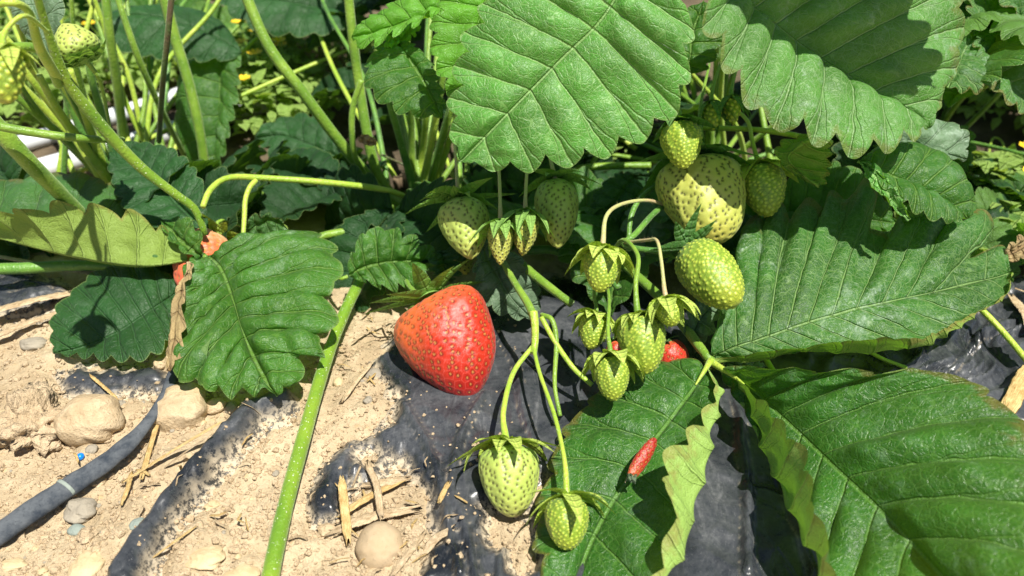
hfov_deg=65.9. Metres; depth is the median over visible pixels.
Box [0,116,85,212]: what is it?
stem
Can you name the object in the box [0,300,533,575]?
grit
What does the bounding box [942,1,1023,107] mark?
strawberry leaf
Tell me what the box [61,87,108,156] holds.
stalk
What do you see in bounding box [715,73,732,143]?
stem
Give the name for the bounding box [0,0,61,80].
stem
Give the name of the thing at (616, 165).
stem
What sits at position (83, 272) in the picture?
straw
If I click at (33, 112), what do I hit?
stalk
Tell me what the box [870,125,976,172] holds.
strawberry leaf
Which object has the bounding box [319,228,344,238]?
stem
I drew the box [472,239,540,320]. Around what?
strawberry leaf
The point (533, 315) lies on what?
stem
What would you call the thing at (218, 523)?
straw
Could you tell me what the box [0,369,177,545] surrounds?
drip tape
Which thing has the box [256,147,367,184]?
strawberry leaf
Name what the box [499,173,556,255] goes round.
strawberry
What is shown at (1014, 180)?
strawberry leaf
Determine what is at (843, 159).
strawberry leaf
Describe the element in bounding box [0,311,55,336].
straw
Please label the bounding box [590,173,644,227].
strawberry leaf
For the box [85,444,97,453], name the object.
pebble
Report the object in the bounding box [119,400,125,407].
pebble
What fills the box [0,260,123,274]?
stem
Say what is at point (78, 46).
strawberry
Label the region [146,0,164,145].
stalk
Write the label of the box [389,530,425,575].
straw
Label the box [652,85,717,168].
strawberry
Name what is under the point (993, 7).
strawberry leaf
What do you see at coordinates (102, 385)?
straw
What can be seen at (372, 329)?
straw
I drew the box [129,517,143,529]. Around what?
stone
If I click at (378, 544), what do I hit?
stone
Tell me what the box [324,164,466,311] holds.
strawberry leaf
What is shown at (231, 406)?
pebble
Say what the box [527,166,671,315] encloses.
strawberry leaf
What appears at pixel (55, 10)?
strawberry leaf
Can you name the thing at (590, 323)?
strawberry
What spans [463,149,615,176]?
strawberry leaf
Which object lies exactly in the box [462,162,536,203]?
strawberry leaf
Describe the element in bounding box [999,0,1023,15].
strawberry leaf
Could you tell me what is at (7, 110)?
flowering weed
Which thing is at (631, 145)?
stalk
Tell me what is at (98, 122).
stem
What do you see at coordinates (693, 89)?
stem
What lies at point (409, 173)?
stalk
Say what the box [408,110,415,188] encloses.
stalk
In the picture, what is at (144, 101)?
stalk
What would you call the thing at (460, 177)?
stalk
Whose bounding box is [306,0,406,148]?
strawberry leaf
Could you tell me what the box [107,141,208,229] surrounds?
strawberry leaf
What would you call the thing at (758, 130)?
stem
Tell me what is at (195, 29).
stalk
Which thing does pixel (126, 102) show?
stalk
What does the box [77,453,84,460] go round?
plastic bead
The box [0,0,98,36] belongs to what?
flowering weed
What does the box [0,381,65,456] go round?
soil clod
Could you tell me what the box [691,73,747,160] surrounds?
stalk
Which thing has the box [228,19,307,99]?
flowering weed
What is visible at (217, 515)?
straw
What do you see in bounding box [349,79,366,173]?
stem
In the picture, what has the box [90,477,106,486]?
pebble
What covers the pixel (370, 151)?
stem
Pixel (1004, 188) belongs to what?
strawberry leaf
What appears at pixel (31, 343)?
stone
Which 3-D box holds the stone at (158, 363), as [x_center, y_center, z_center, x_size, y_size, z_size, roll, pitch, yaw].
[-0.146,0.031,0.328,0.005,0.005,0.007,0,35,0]
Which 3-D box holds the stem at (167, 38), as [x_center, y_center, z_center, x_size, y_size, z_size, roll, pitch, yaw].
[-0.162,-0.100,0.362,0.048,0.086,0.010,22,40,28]
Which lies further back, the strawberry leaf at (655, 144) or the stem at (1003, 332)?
the strawberry leaf at (655, 144)
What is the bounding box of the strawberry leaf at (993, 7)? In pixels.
[964,0,1014,24]
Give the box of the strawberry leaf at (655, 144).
[645,138,661,148]
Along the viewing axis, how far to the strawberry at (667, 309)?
0.27 m
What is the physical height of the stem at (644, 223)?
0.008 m
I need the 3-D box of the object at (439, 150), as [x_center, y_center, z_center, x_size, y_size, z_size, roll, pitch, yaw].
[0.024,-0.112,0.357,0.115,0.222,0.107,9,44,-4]
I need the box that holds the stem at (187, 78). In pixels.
[159,0,208,160]
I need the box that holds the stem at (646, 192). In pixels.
[626,184,654,250]
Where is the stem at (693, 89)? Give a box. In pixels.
[689,78,705,142]
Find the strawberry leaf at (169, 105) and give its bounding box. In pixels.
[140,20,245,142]
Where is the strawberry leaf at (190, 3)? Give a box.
[95,0,215,43]
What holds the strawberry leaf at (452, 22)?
attached to the strawberry at (564, 83)
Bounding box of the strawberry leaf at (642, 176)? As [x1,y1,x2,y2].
[596,143,662,186]
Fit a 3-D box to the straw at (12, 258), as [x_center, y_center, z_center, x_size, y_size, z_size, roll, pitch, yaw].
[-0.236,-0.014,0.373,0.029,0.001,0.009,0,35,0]
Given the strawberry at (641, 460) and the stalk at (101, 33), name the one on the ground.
the stalk at (101, 33)
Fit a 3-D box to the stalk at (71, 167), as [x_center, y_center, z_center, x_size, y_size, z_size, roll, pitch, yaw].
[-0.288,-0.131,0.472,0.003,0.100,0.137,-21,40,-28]
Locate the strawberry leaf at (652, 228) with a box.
[620,198,675,266]
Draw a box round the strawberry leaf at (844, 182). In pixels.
[763,167,895,231]
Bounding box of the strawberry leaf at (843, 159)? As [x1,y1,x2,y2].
[776,133,877,171]
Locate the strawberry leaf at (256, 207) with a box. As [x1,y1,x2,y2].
[235,172,263,232]
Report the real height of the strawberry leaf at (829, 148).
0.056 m
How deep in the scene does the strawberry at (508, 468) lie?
0.26 m
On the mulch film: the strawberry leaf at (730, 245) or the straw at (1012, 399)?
the straw at (1012, 399)
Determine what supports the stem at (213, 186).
on the ground
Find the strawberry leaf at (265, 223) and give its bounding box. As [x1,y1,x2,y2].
[246,212,287,233]
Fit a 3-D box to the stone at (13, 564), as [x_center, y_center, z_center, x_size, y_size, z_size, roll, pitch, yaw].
[-0.158,0.087,0.249,0.011,0.002,0.005,0,35,0]
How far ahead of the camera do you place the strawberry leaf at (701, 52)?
0.34 m
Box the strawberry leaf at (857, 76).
[702,0,964,158]
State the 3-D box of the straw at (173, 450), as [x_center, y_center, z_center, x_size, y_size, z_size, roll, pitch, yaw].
[-0.120,0.058,0.280,0.039,0.008,0.002,-24,42,-30]
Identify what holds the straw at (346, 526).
on the ground
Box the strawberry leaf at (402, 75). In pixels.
[351,0,446,141]
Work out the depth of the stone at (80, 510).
0.26 m
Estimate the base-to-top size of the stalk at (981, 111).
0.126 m
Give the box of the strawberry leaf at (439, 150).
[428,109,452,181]
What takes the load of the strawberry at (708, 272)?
on the plant at (910, 472)
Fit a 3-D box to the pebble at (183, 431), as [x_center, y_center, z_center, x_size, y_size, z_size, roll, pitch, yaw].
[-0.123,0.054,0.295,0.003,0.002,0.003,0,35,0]
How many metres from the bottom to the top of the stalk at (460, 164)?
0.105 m
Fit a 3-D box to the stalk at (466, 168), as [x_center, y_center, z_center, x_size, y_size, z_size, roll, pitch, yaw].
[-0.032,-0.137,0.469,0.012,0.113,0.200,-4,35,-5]
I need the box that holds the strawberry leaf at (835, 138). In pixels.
[748,133,839,161]
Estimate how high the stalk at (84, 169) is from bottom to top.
0.065 m
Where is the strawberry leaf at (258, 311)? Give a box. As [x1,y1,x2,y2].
[0,172,342,399]
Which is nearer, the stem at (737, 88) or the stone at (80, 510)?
the stone at (80, 510)
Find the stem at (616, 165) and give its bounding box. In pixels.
[560,162,650,170]
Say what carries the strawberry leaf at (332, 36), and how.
on the ground
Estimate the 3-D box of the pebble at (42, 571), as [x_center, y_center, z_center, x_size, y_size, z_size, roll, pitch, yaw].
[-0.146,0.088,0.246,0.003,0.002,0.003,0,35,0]
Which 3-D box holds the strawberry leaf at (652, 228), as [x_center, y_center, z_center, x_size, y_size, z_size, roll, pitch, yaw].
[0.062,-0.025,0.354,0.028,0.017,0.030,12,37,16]
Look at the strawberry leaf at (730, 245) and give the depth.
0.35 m
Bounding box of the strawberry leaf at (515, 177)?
[507,136,663,193]
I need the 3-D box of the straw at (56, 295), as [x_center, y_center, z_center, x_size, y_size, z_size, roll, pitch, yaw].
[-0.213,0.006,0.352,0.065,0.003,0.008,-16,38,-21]
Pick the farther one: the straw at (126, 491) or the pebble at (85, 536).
the straw at (126, 491)
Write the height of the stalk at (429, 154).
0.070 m
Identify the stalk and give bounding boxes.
[0,31,100,178]
[4,7,75,172]
[9,9,74,125]
[16,94,83,159]
[21,85,92,173]
[24,84,66,132]
[25,68,67,130]
[36,73,111,183]
[56,0,94,171]
[60,18,94,107]
[60,89,92,149]
[61,63,68,173]
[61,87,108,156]
[63,86,112,175]
[68,68,106,168]
[69,0,108,151]
[73,67,96,146]
[77,39,374,172]
[85,62,112,151]
[87,0,143,142]
[93,0,143,141]
[93,14,117,132]
[121,0,157,87]
[124,0,130,140]
[124,0,147,141]
[139,0,187,142]
[144,0,220,141]
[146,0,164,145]
[155,61,170,144]
[167,0,210,147]
[173,29,267,149]
[318,35,406,193]
[321,0,394,212]
[371,40,454,178]
[386,102,415,187]
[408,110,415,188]
[409,41,420,181]
[418,116,429,171]
[419,95,441,181]
[426,77,446,150]
[428,107,448,177]
[434,114,455,179]
[435,32,462,176]
[442,157,458,181]
[448,78,462,187]
[464,163,469,178]
[618,138,654,164]
[681,92,714,143]
[688,74,719,114]
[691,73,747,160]
[718,35,726,144]
[940,106,949,120]
[943,85,987,121]
[965,92,1001,127]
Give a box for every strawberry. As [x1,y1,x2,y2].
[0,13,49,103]
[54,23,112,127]
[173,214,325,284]
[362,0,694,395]
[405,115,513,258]
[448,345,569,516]
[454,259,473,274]
[468,171,526,264]
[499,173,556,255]
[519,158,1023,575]
[525,347,616,549]
[564,197,662,291]
[568,290,614,349]
[580,289,644,400]
[602,336,620,350]
[610,238,669,373]
[623,236,700,328]
[625,438,656,484]
[637,63,759,243]
[646,203,744,309]
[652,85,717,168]
[661,336,688,361]
[740,112,798,216]
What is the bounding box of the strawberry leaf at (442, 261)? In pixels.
[428,250,461,282]
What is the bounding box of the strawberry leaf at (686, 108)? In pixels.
[677,92,708,143]
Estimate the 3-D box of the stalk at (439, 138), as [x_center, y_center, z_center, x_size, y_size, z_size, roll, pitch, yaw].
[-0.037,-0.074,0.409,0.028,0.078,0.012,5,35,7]
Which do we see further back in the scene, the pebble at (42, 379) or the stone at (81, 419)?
the pebble at (42, 379)
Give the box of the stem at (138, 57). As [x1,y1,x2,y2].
[115,0,186,155]
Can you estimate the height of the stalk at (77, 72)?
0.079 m
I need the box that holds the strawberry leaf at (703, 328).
[683,298,719,342]
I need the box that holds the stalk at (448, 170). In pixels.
[442,157,458,181]
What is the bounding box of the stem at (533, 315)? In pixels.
[529,310,538,353]
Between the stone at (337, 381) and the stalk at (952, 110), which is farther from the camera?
the stalk at (952, 110)
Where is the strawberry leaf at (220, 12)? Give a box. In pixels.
[193,1,294,68]
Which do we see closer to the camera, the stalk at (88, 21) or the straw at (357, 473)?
the straw at (357, 473)
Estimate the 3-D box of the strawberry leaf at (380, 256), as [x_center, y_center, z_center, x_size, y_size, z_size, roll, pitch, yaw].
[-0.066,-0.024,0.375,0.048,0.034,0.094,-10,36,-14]
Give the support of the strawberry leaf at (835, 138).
on the ground
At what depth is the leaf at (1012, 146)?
0.49 m
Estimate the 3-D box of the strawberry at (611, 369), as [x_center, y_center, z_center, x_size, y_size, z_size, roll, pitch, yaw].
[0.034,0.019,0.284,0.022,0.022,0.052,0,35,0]
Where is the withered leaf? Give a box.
[166,261,193,371]
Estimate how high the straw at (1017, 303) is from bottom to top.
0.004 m
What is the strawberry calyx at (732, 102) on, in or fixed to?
on the strawberry at (711, 179)
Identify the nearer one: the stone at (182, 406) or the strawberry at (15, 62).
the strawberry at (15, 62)
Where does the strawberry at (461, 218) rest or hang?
on the strawberry leaf at (442, 261)
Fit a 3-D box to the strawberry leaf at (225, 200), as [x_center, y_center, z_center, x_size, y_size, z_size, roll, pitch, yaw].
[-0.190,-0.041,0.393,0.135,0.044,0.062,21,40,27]
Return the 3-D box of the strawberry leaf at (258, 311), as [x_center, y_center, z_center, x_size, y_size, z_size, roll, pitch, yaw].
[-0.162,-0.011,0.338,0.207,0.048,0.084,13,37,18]
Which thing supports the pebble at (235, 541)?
on the ground
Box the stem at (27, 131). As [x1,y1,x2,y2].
[0,122,124,142]
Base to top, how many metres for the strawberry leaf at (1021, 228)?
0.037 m
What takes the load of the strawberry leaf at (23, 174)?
on the ground
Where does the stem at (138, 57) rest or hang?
on the ground
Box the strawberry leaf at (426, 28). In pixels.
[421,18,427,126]
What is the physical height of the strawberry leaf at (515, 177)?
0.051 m
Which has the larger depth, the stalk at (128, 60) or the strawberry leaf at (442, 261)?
the stalk at (128, 60)
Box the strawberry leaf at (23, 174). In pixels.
[0,168,53,256]
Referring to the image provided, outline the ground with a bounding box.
[0,0,1023,575]
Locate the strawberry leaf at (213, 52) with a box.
[112,4,241,166]
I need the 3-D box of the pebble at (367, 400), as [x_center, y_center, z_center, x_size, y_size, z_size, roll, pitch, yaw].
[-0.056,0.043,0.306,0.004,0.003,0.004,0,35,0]
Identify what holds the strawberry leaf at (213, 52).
on the ground
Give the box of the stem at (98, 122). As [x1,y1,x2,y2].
[34,0,208,235]
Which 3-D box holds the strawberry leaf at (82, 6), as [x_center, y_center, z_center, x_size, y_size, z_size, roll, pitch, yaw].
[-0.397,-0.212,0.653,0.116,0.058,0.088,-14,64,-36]
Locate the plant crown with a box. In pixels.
[393,167,451,190]
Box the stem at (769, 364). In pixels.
[763,359,774,368]
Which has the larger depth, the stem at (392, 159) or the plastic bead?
the stem at (392, 159)
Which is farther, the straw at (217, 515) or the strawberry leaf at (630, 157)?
the strawberry leaf at (630, 157)
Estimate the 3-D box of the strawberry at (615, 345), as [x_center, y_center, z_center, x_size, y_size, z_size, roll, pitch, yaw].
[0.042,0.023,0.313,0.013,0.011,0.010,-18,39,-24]
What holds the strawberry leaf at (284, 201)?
on the ground
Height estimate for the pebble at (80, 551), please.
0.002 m
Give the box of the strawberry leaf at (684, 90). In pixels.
[679,85,693,114]
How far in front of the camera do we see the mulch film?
0.29 m
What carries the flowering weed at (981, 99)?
on the ground
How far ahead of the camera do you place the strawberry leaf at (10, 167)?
0.41 m
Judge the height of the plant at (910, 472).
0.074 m
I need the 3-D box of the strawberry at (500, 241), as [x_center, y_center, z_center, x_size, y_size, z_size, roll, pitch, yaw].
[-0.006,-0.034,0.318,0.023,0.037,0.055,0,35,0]
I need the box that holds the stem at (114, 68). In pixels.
[101,0,127,139]
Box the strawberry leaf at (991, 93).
[936,88,1016,115]
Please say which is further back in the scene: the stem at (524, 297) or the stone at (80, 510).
the stem at (524, 297)
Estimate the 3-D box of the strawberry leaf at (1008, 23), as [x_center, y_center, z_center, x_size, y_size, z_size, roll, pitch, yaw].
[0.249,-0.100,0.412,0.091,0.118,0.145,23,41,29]
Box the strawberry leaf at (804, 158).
[774,134,831,187]
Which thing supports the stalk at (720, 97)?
on the ground
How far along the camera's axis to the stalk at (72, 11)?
0.42 m
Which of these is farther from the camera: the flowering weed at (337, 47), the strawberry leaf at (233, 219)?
the flowering weed at (337, 47)
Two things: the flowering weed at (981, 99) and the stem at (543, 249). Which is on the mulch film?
the stem at (543, 249)
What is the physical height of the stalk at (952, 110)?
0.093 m
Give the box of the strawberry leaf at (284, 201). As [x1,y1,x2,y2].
[246,147,392,220]
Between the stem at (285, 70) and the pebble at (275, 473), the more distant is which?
the stem at (285, 70)
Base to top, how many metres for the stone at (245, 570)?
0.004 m
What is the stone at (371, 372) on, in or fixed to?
on the ground
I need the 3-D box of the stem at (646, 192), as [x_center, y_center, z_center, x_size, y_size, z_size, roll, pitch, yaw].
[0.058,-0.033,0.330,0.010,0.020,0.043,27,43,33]
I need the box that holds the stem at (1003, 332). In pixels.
[979,310,1023,361]
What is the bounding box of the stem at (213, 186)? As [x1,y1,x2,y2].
[200,174,404,208]
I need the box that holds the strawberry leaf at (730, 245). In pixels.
[682,213,750,285]
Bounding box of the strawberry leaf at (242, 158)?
[115,137,271,208]
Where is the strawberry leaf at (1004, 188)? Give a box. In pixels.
[965,158,1023,221]
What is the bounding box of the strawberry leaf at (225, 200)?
[155,165,256,276]
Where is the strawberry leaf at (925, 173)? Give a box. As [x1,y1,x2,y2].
[857,119,976,223]
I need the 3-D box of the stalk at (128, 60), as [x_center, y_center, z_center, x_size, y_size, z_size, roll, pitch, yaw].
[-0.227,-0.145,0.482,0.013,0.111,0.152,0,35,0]
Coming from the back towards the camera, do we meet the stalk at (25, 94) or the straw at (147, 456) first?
the stalk at (25, 94)
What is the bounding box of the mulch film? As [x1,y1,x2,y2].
[0,272,1023,575]
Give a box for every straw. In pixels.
[0,255,36,261]
[0,290,70,311]
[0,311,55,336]
[60,271,93,274]
[89,373,117,398]
[119,421,221,483]
[120,471,132,505]
[139,424,158,479]
[139,483,159,485]
[152,526,196,558]
[164,434,212,467]
[208,512,225,516]
[214,518,225,526]
[287,535,307,539]
[324,504,423,535]
[338,473,351,546]
[338,480,405,517]
[339,361,373,402]
[352,319,394,341]
[352,464,361,486]
[361,476,411,487]
[364,460,383,520]
[371,568,381,575]
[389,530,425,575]
[419,524,455,560]
[437,480,451,502]
[1000,364,1023,413]
[1007,293,1023,324]
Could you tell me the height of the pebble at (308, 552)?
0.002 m
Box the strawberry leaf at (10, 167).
[0,121,29,262]
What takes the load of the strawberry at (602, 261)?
hanging from the stem at (644, 223)
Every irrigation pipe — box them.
[17,87,176,150]
[37,91,301,172]
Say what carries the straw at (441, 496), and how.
on the mulch film
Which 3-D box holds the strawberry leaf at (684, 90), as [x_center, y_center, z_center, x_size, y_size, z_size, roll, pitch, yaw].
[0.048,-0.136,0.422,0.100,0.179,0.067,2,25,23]
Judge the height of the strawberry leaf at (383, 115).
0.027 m
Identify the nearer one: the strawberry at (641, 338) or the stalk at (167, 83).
the strawberry at (641, 338)
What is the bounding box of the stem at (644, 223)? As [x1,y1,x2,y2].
[621,205,663,253]
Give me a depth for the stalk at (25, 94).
0.37 m
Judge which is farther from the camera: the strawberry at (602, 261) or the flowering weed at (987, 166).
the flowering weed at (987, 166)
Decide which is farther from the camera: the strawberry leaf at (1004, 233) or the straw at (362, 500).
the strawberry leaf at (1004, 233)
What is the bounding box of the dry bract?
[358,134,376,145]
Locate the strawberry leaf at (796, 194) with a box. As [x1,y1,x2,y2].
[674,161,882,257]
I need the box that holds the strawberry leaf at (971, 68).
[734,0,1023,155]
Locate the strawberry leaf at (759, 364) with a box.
[723,361,767,368]
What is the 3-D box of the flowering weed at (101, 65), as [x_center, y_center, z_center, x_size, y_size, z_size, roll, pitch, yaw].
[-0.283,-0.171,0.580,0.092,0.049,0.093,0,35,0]
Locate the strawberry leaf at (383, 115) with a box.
[370,96,447,153]
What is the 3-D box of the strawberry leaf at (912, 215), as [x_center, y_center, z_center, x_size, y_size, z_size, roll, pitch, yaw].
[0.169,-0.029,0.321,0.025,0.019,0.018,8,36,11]
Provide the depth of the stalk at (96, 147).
0.37 m
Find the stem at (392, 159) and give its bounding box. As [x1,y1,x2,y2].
[381,154,402,164]
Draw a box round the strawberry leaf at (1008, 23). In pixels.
[960,8,1023,44]
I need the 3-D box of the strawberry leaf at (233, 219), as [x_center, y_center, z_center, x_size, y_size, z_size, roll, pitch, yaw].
[-0.120,-0.048,0.411,0.121,0.052,0.083,-27,43,-33]
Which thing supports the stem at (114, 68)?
on the ground
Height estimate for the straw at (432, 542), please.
0.005 m
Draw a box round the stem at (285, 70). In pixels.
[242,0,401,205]
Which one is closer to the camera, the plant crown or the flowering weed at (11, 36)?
the plant crown
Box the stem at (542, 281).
[513,252,573,306]
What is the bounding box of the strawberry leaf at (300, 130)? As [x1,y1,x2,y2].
[255,112,339,156]
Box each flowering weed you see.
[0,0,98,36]
[0,9,69,61]
[0,66,110,128]
[68,20,178,92]
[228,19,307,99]
[229,36,351,136]
[275,33,376,72]
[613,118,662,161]
[892,154,1023,263]
[957,84,1023,132]
[971,142,1023,201]
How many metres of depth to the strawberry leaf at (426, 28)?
0.47 m
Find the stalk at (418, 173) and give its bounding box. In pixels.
[409,41,420,181]
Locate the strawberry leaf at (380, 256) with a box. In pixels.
[338,226,434,292]
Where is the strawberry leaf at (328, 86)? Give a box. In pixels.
[311,53,447,99]
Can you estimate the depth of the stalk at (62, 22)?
0.44 m
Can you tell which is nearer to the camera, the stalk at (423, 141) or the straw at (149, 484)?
the straw at (149, 484)
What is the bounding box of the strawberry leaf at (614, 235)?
[487,200,625,274]
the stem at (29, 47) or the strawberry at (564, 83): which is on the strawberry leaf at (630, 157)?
the strawberry at (564, 83)
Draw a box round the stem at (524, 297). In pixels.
[501,260,538,319]
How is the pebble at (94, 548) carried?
on the ground
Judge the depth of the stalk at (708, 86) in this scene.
0.43 m
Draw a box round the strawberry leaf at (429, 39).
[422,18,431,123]
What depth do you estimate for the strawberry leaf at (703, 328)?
0.31 m
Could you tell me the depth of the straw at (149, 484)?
0.27 m
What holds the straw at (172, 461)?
on the ground
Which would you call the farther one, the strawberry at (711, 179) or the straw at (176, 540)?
the strawberry at (711, 179)
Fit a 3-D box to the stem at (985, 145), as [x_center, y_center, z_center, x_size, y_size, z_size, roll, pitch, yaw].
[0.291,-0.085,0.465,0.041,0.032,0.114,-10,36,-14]
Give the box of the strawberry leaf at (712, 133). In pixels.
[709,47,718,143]
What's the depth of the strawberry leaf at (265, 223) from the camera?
0.35 m
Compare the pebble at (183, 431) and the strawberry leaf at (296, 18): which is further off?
the strawberry leaf at (296, 18)
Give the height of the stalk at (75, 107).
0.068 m
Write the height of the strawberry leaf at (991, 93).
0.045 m
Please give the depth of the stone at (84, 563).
0.25 m
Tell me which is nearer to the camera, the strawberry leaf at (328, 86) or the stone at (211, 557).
the stone at (211, 557)
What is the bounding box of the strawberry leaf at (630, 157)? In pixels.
[523,149,658,181]
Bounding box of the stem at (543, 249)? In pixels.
[525,245,621,290]
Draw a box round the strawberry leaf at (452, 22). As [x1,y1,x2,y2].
[429,0,485,96]
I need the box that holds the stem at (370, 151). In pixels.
[344,0,393,188]
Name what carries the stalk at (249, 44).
on the ground
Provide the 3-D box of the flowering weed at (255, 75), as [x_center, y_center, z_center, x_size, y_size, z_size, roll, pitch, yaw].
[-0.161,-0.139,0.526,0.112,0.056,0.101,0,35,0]
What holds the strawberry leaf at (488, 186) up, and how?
on the ground
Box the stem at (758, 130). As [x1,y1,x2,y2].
[703,126,832,144]
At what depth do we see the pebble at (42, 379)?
0.32 m
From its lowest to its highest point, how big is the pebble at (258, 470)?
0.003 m
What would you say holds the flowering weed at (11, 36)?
on the ground
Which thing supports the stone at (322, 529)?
on the ground
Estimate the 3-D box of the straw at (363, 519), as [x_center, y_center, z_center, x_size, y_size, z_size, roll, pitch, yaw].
[-0.045,0.075,0.261,0.034,0.002,0.006,-11,36,-15]
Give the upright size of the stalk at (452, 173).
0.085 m
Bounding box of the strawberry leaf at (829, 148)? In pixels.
[740,145,972,173]
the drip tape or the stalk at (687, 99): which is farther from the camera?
the stalk at (687, 99)
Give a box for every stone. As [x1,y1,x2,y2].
[2,558,27,571]
[19,337,46,350]
[53,394,124,446]
[63,497,96,523]
[67,524,84,535]
[67,550,105,575]
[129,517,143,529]
[153,355,166,369]
[154,382,207,432]
[185,545,225,569]
[203,499,219,511]
[206,397,226,414]
[223,564,260,575]
[317,523,338,538]
[333,377,342,386]
[355,521,402,568]
[364,368,380,379]
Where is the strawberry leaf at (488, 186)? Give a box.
[406,168,514,250]
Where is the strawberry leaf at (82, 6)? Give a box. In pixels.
[1,0,99,54]
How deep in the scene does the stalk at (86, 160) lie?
0.38 m
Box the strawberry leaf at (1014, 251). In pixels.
[1004,234,1023,261]
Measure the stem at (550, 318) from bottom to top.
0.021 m
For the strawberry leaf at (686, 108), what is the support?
on the ground
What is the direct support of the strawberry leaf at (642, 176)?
on the ground
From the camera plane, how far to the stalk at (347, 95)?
0.47 m
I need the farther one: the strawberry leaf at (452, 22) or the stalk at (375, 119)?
the stalk at (375, 119)
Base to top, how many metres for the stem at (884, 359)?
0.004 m
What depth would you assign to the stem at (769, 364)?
0.31 m
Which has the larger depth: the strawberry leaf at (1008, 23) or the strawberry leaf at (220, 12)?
the strawberry leaf at (220, 12)
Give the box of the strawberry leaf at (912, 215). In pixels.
[901,204,945,224]
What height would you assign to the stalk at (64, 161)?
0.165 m
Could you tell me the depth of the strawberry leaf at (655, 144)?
0.47 m
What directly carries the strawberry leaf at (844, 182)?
on the ground
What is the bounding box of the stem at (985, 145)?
[970,141,1023,155]
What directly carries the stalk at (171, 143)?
on the ground
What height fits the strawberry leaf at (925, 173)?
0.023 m
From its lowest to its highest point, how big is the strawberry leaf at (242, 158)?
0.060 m
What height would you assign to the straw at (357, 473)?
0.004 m
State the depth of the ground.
0.30 m
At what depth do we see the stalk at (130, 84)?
0.45 m
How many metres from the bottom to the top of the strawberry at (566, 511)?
0.024 m
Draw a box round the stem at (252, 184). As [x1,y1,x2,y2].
[241,178,257,232]
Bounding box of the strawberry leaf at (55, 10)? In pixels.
[7,0,64,54]
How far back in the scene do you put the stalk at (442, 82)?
0.40 m
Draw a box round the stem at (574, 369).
[539,316,593,386]
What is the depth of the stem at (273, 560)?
0.28 m
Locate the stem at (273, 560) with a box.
[261,279,363,575]
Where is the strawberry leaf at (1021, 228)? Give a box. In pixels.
[891,206,1023,236]
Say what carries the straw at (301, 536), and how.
on the ground
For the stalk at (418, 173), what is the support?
on the ground
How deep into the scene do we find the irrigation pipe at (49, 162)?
0.49 m
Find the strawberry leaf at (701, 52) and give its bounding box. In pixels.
[683,1,721,73]
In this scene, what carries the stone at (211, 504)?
on the ground
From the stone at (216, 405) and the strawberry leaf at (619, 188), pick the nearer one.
the stone at (216, 405)
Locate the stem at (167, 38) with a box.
[156,0,173,143]
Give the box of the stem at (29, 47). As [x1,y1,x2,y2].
[12,42,62,88]
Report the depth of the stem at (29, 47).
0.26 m
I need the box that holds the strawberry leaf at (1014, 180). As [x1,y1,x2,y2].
[973,153,1023,208]
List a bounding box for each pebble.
[33,377,46,383]
[37,567,47,574]
[76,526,93,544]
[76,548,85,555]
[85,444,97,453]
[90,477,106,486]
[91,545,100,551]
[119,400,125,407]
[180,429,186,434]
[224,401,239,413]
[232,539,239,545]
[235,554,240,559]
[254,467,261,473]
[272,470,279,476]
[305,549,311,555]
[363,396,371,403]
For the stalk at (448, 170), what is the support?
on the ground
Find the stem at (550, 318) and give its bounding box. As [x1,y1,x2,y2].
[540,313,561,416]
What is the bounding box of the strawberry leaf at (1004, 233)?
[883,187,1023,281]
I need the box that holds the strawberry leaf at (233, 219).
[222,140,396,238]
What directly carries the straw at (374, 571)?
on the ground
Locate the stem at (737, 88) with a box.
[728,81,757,151]
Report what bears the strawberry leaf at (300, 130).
on the ground
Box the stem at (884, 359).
[870,353,907,368]
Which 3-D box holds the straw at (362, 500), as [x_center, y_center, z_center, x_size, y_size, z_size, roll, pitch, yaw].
[-0.047,0.070,0.267,0.028,0.001,0.004,-25,42,-31]
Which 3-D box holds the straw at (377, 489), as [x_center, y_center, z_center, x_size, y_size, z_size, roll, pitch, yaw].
[-0.047,0.068,0.267,0.010,0.001,0.027,0,35,0]
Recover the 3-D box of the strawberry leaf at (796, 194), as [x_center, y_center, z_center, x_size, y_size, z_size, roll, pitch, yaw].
[0.108,-0.036,0.384,0.094,0.059,0.140,-17,38,-23]
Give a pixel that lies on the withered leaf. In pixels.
(178, 326)
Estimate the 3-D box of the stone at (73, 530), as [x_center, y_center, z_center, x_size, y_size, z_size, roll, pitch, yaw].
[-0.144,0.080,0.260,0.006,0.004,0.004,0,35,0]
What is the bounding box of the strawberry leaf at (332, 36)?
[310,11,434,151]
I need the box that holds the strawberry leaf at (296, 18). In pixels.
[219,0,345,37]
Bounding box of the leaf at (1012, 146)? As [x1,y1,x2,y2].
[988,137,1023,156]

